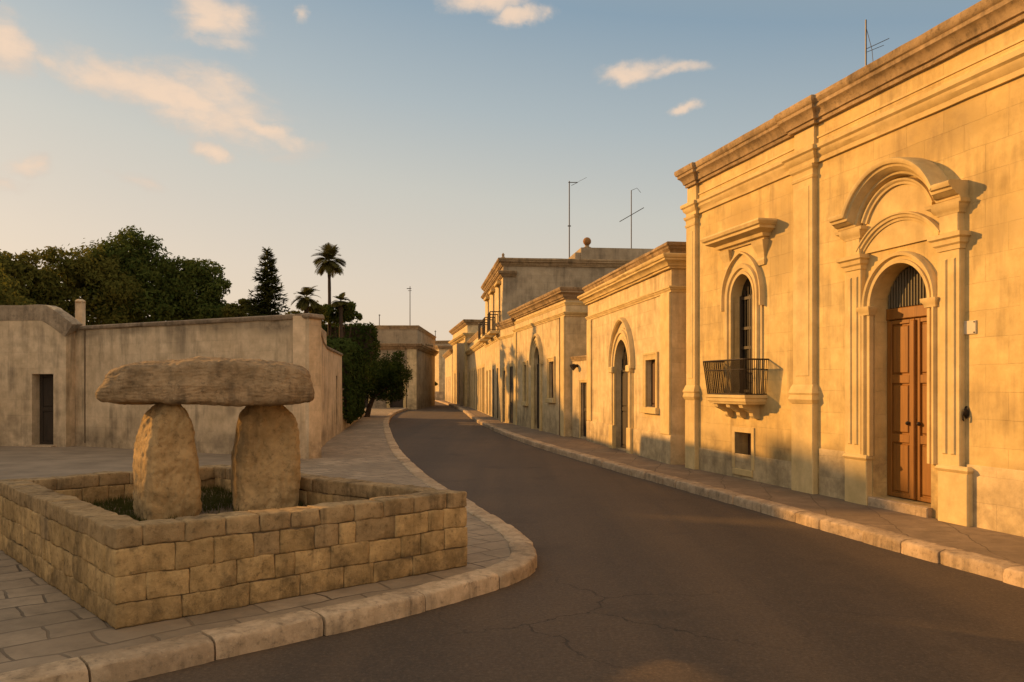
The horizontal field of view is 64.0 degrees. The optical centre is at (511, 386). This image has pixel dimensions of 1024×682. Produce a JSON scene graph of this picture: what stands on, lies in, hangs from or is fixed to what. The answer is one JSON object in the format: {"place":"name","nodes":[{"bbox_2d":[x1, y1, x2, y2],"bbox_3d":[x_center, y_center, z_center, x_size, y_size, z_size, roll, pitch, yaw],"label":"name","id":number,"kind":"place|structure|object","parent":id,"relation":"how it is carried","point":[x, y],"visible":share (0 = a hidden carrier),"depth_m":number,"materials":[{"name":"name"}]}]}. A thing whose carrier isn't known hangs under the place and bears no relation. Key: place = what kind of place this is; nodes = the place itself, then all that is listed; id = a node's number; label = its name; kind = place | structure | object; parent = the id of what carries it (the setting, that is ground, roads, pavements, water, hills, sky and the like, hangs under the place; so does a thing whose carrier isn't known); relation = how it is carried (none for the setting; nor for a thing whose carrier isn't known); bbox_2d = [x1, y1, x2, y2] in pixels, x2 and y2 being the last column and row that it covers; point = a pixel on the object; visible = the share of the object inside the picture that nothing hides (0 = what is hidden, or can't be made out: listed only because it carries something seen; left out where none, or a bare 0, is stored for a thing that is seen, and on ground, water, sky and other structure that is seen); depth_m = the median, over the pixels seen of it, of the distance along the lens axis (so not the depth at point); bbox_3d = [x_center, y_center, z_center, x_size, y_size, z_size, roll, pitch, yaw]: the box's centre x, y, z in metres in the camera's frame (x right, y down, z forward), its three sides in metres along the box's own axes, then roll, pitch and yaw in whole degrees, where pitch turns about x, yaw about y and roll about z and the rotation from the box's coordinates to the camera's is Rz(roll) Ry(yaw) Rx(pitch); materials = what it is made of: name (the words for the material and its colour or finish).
{"place":"outdoors","nodes":[
{"label":"outdoors","id":0,"kind":"place"},
{"bbox_2d":[0,446,301,479],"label":"plaza","id":1,"kind":"structure","parent":0,"point":[17,462],"depth_m":17.64,"materials":[{"name":"beige stone"}]},
{"bbox_2d":[82,485,319,520],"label":"grass","id":2,"kind":"structure","parent":0,"point":[207,501],"depth_m":8.41,"materials":[{"name":"green plant"}]},
{"bbox_2d":[95,356,314,519],"bbox_3d":[-2.904,0.536,7.925,1.926,1.683,1.024,0,0,-15],"label":"dolmen","id":3,"kind":"object","parent":2,"relation":"on","point":[265,463],"visible":0.96,"depth_m":7.56,"materials":[{"name":"stone"}]},
{"bbox_2d":[0,408,510,672],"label":"pavement","id":4,"kind":"structure","parent":0,"point":[42,621],"depth_m":6.13,"materials":[{"name":"stone"}]},
{"bbox_2d":[0,464,467,628],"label":"stone enclosure","id":5,"kind":"object","parent":4,"relation":"on","point":[114,570],"visible":0.86,"depth_m":6.30,"materials":[{"name":"beige stone"}]},
{"bbox_2d":[321,320,380,371],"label":"hedge","id":6,"kind":"object","parent":4,"relation":"on","point":[363,337],"visible":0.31,"depth_m":45.21,"materials":[{"name":"green plant"}]},
{"bbox_2d":[364,350,412,416],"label":"round tree","id":7,"kind":"object","parent":4,"relation":"on","point":[389,374],"visible":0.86,"depth_m":42.60,"materials":[{"name":"green plant"}]},
{"bbox_2d":[435,345,452,399],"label":"stone house","id":8,"kind":"structure","parent":0,"point":[440,368],"depth_m":101.20,"materials":[{"name":"stone"}]},
{"bbox_2d":[0,0,980,340],"label":"sky","id":9,"kind":"structure","parent":0,"point":[430,142],"materials":[{"name":"blue"}]},
{"bbox_2d":[129,401,1023,681],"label":"road","id":10,"kind":"structure","parent":0,"point":[631,579],"depth_m":6.40,"materials":[{"name":"grey asphalt"}]},
{"bbox_2d":[0,304,82,446],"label":"corner house","id":11,"kind":"structure","parent":10,"relation":"on","point":[37,375],"depth_m":21.83,"materials":[{"name":"beige stone"}]},
{"bbox_2d":[40,374,52,443],"bbox_3d":[-12.405,0.615,22.032,0.632,1.870,0.060,0,0,10],"label":"door","id":12,"kind":"structure","parent":11,"relation":"in","point":[46,380],"depth_m":22.03,"materials":[{"name":"brown wood"}]},
{"bbox_2d":[75,299,85,325],"bbox_3d":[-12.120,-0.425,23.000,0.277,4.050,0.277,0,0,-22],"label":"stone post","id":13,"kind":"object","parent":11,"relation":"on","point":[80,310],"visible":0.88,"depth_m":22.91,"materials":[{"name":"beige stone"}]},
{"bbox_2d":[75,313,326,458],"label":"long low building","id":14,"kind":"structure","parent":10,"relation":"on","point":[101,351],"depth_m":19.97,"materials":[{"name":"beige stone"}]},
{"bbox_2d":[293,314,327,458],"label":"side building","id":15,"kind":"structure","parent":10,"relation":"on","point":[299,350],"depth_m":18.10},
{"bbox_2d":[327,346,342,440],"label":"side building","id":16,"kind":"structure","parent":10,"relation":"on","point":[334,393],"depth_m":26.09,"materials":[{"name":"beige stone"}]},
{"bbox_2d":[331,292,349,337],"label":"palm tree","id":17,"kind":"object","parent":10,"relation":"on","point":[337,304],"visible":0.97,"depth_m":40.95,"materials":[{"name":"green plant"}]},
{"bbox_2d":[342,388,363,430],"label":"garden wall","id":18,"kind":"structure","parent":10,"relation":"on","point":[345,424],"depth_m":30.54,"materials":[{"name":"beige stone"}]},
{"bbox_2d":[327,335,366,423],"bbox_3d":[-6.956,-0.240,34.415,1.462,3.459,10.433,0,0,-7],"label":"hedge","id":19,"kind":"object","parent":18,"relation":"on","point":[354,394],"visible":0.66,"depth_m":30.50,"materials":[{"name":"green plant"}]},
{"bbox_2d":[343,325,438,409],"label":"stone house","id":20,"kind":"structure","parent":10,"relation":"on","point":[415,344],"depth_m":61.00,"materials":[{"name":"stone"}]},
{"bbox_2d":[390,386,402,406],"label":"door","id":21,"kind":"structure","parent":20,"relation":"in","point":[397,403],"depth_m":61.20,"materials":[{"name":"brown wood"}]},
{"bbox_2d":[435,391,443,399],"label":"garden wall","id":22,"kind":"structure","parent":10,"relation":"on","point":[439,395],"depth_m":99.00,"materials":[{"name":"beige stone"}]},
{"bbox_2d":[442,349,452,402],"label":"stone house","id":23,"kind":"structure","parent":10,"relation":"on","point":[448,356],"depth_m":83.06,"materials":[{"name":"stone"}]},
{"bbox_2d":[448,319,482,406],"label":"tower house","id":24,"kind":"structure","parent":10,"relation":"on","point":[463,331],"depth_m":68.79,"materials":[{"name":"stone"}]},
{"bbox_2d":[459,373,459,403],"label":"door","id":25,"kind":"structure","parent":24,"relation":"in","point":[459,373],"depth_m":71.57,"materials":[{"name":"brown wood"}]},
{"bbox_2d":[465,327,484,412],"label":"stone house","id":26,"kind":"structure","parent":10,"relation":"on","point":[475,352],"depth_m":54.55,"materials":[{"name":"stone"}]},
{"bbox_2d":[469,372,469,405],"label":"door","id":27,"kind":"structure","parent":26,"relation":"in","point":[469,372],"depth_m":63.88,"materials":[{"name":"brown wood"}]},
{"bbox_2d":[476,370,476,408],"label":"door","id":28,"kind":"structure","parent":26,"relation":"in","point":[476,370],"depth_m":55.85,"materials":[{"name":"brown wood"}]},
{"bbox_2d":[482,368,482,411],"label":"door","id":29,"kind":"structure","parent":26,"relation":"in","point":[482,368],"depth_m":50.35,"materials":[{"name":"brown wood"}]},
{"bbox_2d":[495,318,514,423],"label":"stone house","id":30,"kind":"structure","parent":10,"relation":"on","point":[506,327],"depth_m":35.81,"materials":[{"name":"stone"}]},
{"bbox_2d":[503,371,504,421],"bbox_3d":[-0.301,0.440,36.435,0.060,2.260,0.472,0,0,-13],"label":"door","id":31,"kind":"structure","parent":30,"relation":"in","point":[503,371],"depth_m":36.56,"materials":[{"name":"brown wood"}]},
{"bbox_2d":[510,366,512,422],"bbox_3d":[0.013,0.360,35.102,0.060,2.420,0.652,0,0,-13],"label":"door","id":32,"kind":"structure","parent":30,"relation":"in","point":[511,368],"depth_m":35.16,"materials":[{"name":"brown wood"}]},
{"bbox_2d":[507,287,587,435],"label":"stone house","id":33,"kind":"structure","parent":10,"relation":"on","point":[550,334],"depth_m":28.39,"materials":[{"name":"stone"}]},
{"bbox_2d":[537,364,538,428],"bbox_3d":[1.051,0.365,30.251,0.060,2.410,0.932,0,0,-11],"label":"door","id":34,"kind":"structure","parent":33,"relation":"in","point":[537,364],"depth_m":30.55,"materials":[{"name":"brown wood"}]},
{"bbox_2d":[478,247,652,419],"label":"two storey house","id":35,"kind":"structure","parent":10,"relation":"on","point":[509,284],"depth_m":37.92,"materials":[{"name":"stone"}]},
{"bbox_2d":[487,371,487,413],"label":"door","id":36,"kind":"structure","parent":35,"relation":"in","point":[487,371],"depth_m":46.62,"materials":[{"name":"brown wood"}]},
{"bbox_2d":[490,370,490,414],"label":"door","id":37,"kind":"structure","parent":35,"relation":"in","point":[490,370],"depth_m":44.58,"materials":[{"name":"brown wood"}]},
{"bbox_2d":[493,369,493,415],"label":"door","id":38,"kind":"structure","parent":35,"relation":"in","point":[493,369],"depth_m":42.74,"materials":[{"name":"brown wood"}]},
{"bbox_2d":[497,368,497,417],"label":"door","id":39,"kind":"structure","parent":35,"relation":"in","point":[497,368],"depth_m":40.47,"materials":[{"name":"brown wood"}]},
{"bbox_2d":[568,177,586,256],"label":"tv antenna","id":40,"kind":"object","parent":35,"relation":"on","point":[569,225],"visible":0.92,"depth_m":40.97,"materials":[{"name":"metal"}]},
{"bbox_2d":[583,237,590,247],"bbox_3d":[3.500,-6.685,38.200,0.400,0.530,0.390,0,0,0],"label":"ball finial","id":41,"kind":"object","parent":35,"relation":"on","point":[587,241],"visible":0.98,"depth_m":38.08,"materials":[{"name":"stone"}]},
{"bbox_2d":[619,188,643,247],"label":"tv antenna","id":42,"kind":"object","parent":35,"relation":"on","point":[631,216],"visible":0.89,"depth_m":42.98,"materials":[{"name":"metal"}]},
{"bbox_2d":[570,355,586,438],"bbox_3d":[3.476,-0.055,25.560,3.259,3.590,1.829,0,0,-15],"label":"annex","id":43,"kind":"object","parent":10,"relation":"on","point":[578,365],"visible":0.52,"depth_m":25.36,"materials":[{"name":"stone"}]},
{"bbox_2d":[583,383,586,435],"bbox_3d":[2.308,0.715,25.044,0.060,1.650,0.592,0,0,-15],"label":"door","id":44,"kind":"structure","parent":43,"relation":"in","point":[584,384],"depth_m":25.23,"materials":[{"name":"brown wood"}]},
{"bbox_2d":[577,241,685,464],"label":"stone house","id":45,"kind":"structure","parent":10,"relation":"on","point":[636,349],"depth_m":18.87,"materials":[{"name":"stone"}]},
{"bbox_2d":[621,370,627,447],"bbox_3d":[2.927,0.575,20.507,0.060,1.990,1.292,0,0,-8],"label":"door","id":46,"kind":"structure","parent":45,"relation":"in","point":[624,375],"depth_m":20.83,"materials":[{"name":"brown wood"}]},
{"bbox_2d":[674,0,1023,536],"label":"palazzo","id":47,"kind":"structure","parent":10,"relation":"on","point":[854,250],"depth_m":10.99,"materials":[{"name":"stone"}]},
{"bbox_2d":[740,278,751,393],"bbox_3d":[4.172,-0.905,14.252,0.070,2.082,0.712,0,0,-15],"label":"window","id":48,"kind":"structure","parent":47,"relation":"in","point":[746,298],"depth_m":14.43,"materials":[{"name":"black glass"}]},
{"bbox_2d":[748,433,750,454],"bbox_3d":[4.281,1.110,14.292,0.060,0.620,0.532,0,0,-15],"label":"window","id":49,"kind":"structure","parent":47,"relation":"in","point":[749,434],"depth_m":14.48,"materials":[{"name":"brown wood"}]},
{"bbox_2d":[865,19,888,65],"bbox_3d":[6.087,-5.133,13.643,0.458,1.906,0.055,0,0,-15],"label":"tv antenna","id":50,"kind":"object","parent":47,"relation":"on","point":[866,33],"visible":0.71,"depth_m":13.59,"materials":[{"name":"metal"}]},
{"bbox_2d":[887,317,930,502],"bbox_3d":[5.198,0.295,10.572,0.110,2.350,1.032,0,0,-15],"label":"door","id":51,"kind":"structure","parent":47,"relation":"in","point":[908,469],"depth_m":10.70,"materials":[{"name":"brown wood"}]},
{"bbox_2d":[962,406,969,420],"bbox_3d":[5.230,0.316,9.465,0.079,0.177,0.080,0,0,-15],"label":"door bell","id":52,"kind":"object","parent":47,"relation":"attached to","point":[965,412],"depth_m":9.45,"materials":[{"name":"metal"}]},
{"bbox_2d":[964,320,976,334],"bbox_3d":[5.254,-0.677,9.471,0.030,0.155,0.280,0,0,-15],"label":"wall plaque","id":53,"kind":"object","parent":47,"relation":"attached to","point":[970,327],"depth_m":9.40,"materials":[{"name":"stone"}]},
{"bbox_2d":[439,400,1023,564],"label":"pavement","id":54,"kind":"structure","parent":0,"point":[999,545],"depth_m":11.02,"materials":[{"name":"beige stone"}]},
{"label":"ground","id":55,"kind":"structure","parent":0,"visible":0},
{"bbox_2d":[0,269,34,304],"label":"broadleaf tree","id":56,"kind":"object","parent":55,"relation":"on","point":[11,288],"visible":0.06,"depth_m":33.34,"materials":[{"name":"green plant"}]},
{"bbox_2d":[0,263,35,304],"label":"broadleaf tree","id":57,"kind":"object","parent":55,"relation":"on","point":[8,299],"visible":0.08,"depth_m":28.55,"materials":[{"name":"green plant"}]},
{"bbox_2d":[0,249,66,309],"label":"broadleaf tree","id":58,"kind":"object","parent":55,"relation":"on","point":[25,271],"visible":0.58,"depth_m":35.63,"materials":[{"name":"green plant"}]},
{"bbox_2d":[33,238,144,325],"bbox_3d":[-19.810,-2.497,37.587,5.489,8.656,3.580,0,0,-23],"label":"broadleaf tree","id":59,"kind":"object","parent":55,"relation":"on","point":[72,271],"visible":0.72,"depth_m":37.29,"materials":[{"name":"green plant"}]},
{"bbox_2d":[78,225,195,324],"bbox_3d":[-18.513,-3.027,39.898,5.953,9.707,4.987,0,0,0],"label":"broadleaf tree","id":60,"kind":"object","parent":55,"relation":"on","point":[154,273],"visible":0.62,"depth_m":39.16,"materials":[{"name":"green plant"}]},
{"bbox_2d":[152,255,231,319],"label":"broadleaf tree","id":61,"kind":"object","parent":55,"relation":"on","point":[207,290],"visible":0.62,"depth_m":40.36,"materials":[{"name":"green plant"}]},
{"bbox_2d":[221,297,254,317],"bbox_3d":[-12.987,-1.202,39.038,1.816,6.046,1.186,0,0,0],"label":"shrub","id":62,"kind":"object","parent":55,"relation":"on","point":[232,310],"visible":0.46,"depth_m":38.72,"materials":[{"name":"green plant"}]},
{"bbox_2d":[242,247,289,316],"bbox_3d":[-11.069,-2.260,37.052,3.424,8.162,3.600,0,0,30],"label":"conifer tree","id":63,"kind":"object","parent":55,"relation":"on","point":[264,302],"visible":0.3,"depth_m":36.79,"materials":[{"name":"green plant"}]},
{"bbox_2d":[0,408,536,681],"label":"kerb","id":64,"kind":"structure","parent":55,"relation":"on","point":[145,660],"depth_m":5.58,"materials":[{"name":"stone"}]},
{"bbox_2d":[291,286,321,312],"bbox_3d":[-10.059,-1.601,40.030,1.489,6.653,1.422,0,0,0],"label":"palm tree","id":65,"kind":"object","parent":55,"relation":"on","point":[303,303],"visible":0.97,"depth_m":39.79,"materials":[{"name":"green plant"}]},
{"bbox_2d":[285,299,328,324],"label":"shrub","id":66,"kind":"object","parent":55,"relation":"on","point":[320,309],"visible":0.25,"depth_m":40.46,"materials":[{"name":"green plant"}]},
{"bbox_2d":[313,242,345,338],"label":"palm tree","id":67,"kind":"object","parent":55,"relation":"on","point":[329,266],"visible":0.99,"depth_m":41.81,"materials":[{"name":"green plant"}]},
{"bbox_2d":[322,301,362,337],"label":"tree","id":68,"kind":"object","parent":55,"relation":"on","point":[350,313],"visible":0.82,"depth_m":41.37,"materials":[{"name":"green plant"}]},
{"bbox_2d":[435,340,450,344],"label":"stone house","id":69,"kind":"structure","parent":55,"relation":"on","point":[442,342],"depth_m":126.07,"materials":[{"name":"beige stone"}]},
{"bbox_2d":[435,400,1023,587],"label":"kerb","id":70,"kind":"structure","parent":55,"relation":"on","point":[1008,572],"depth_m":9.77,"materials":[{"name":"stone"}]}
]}

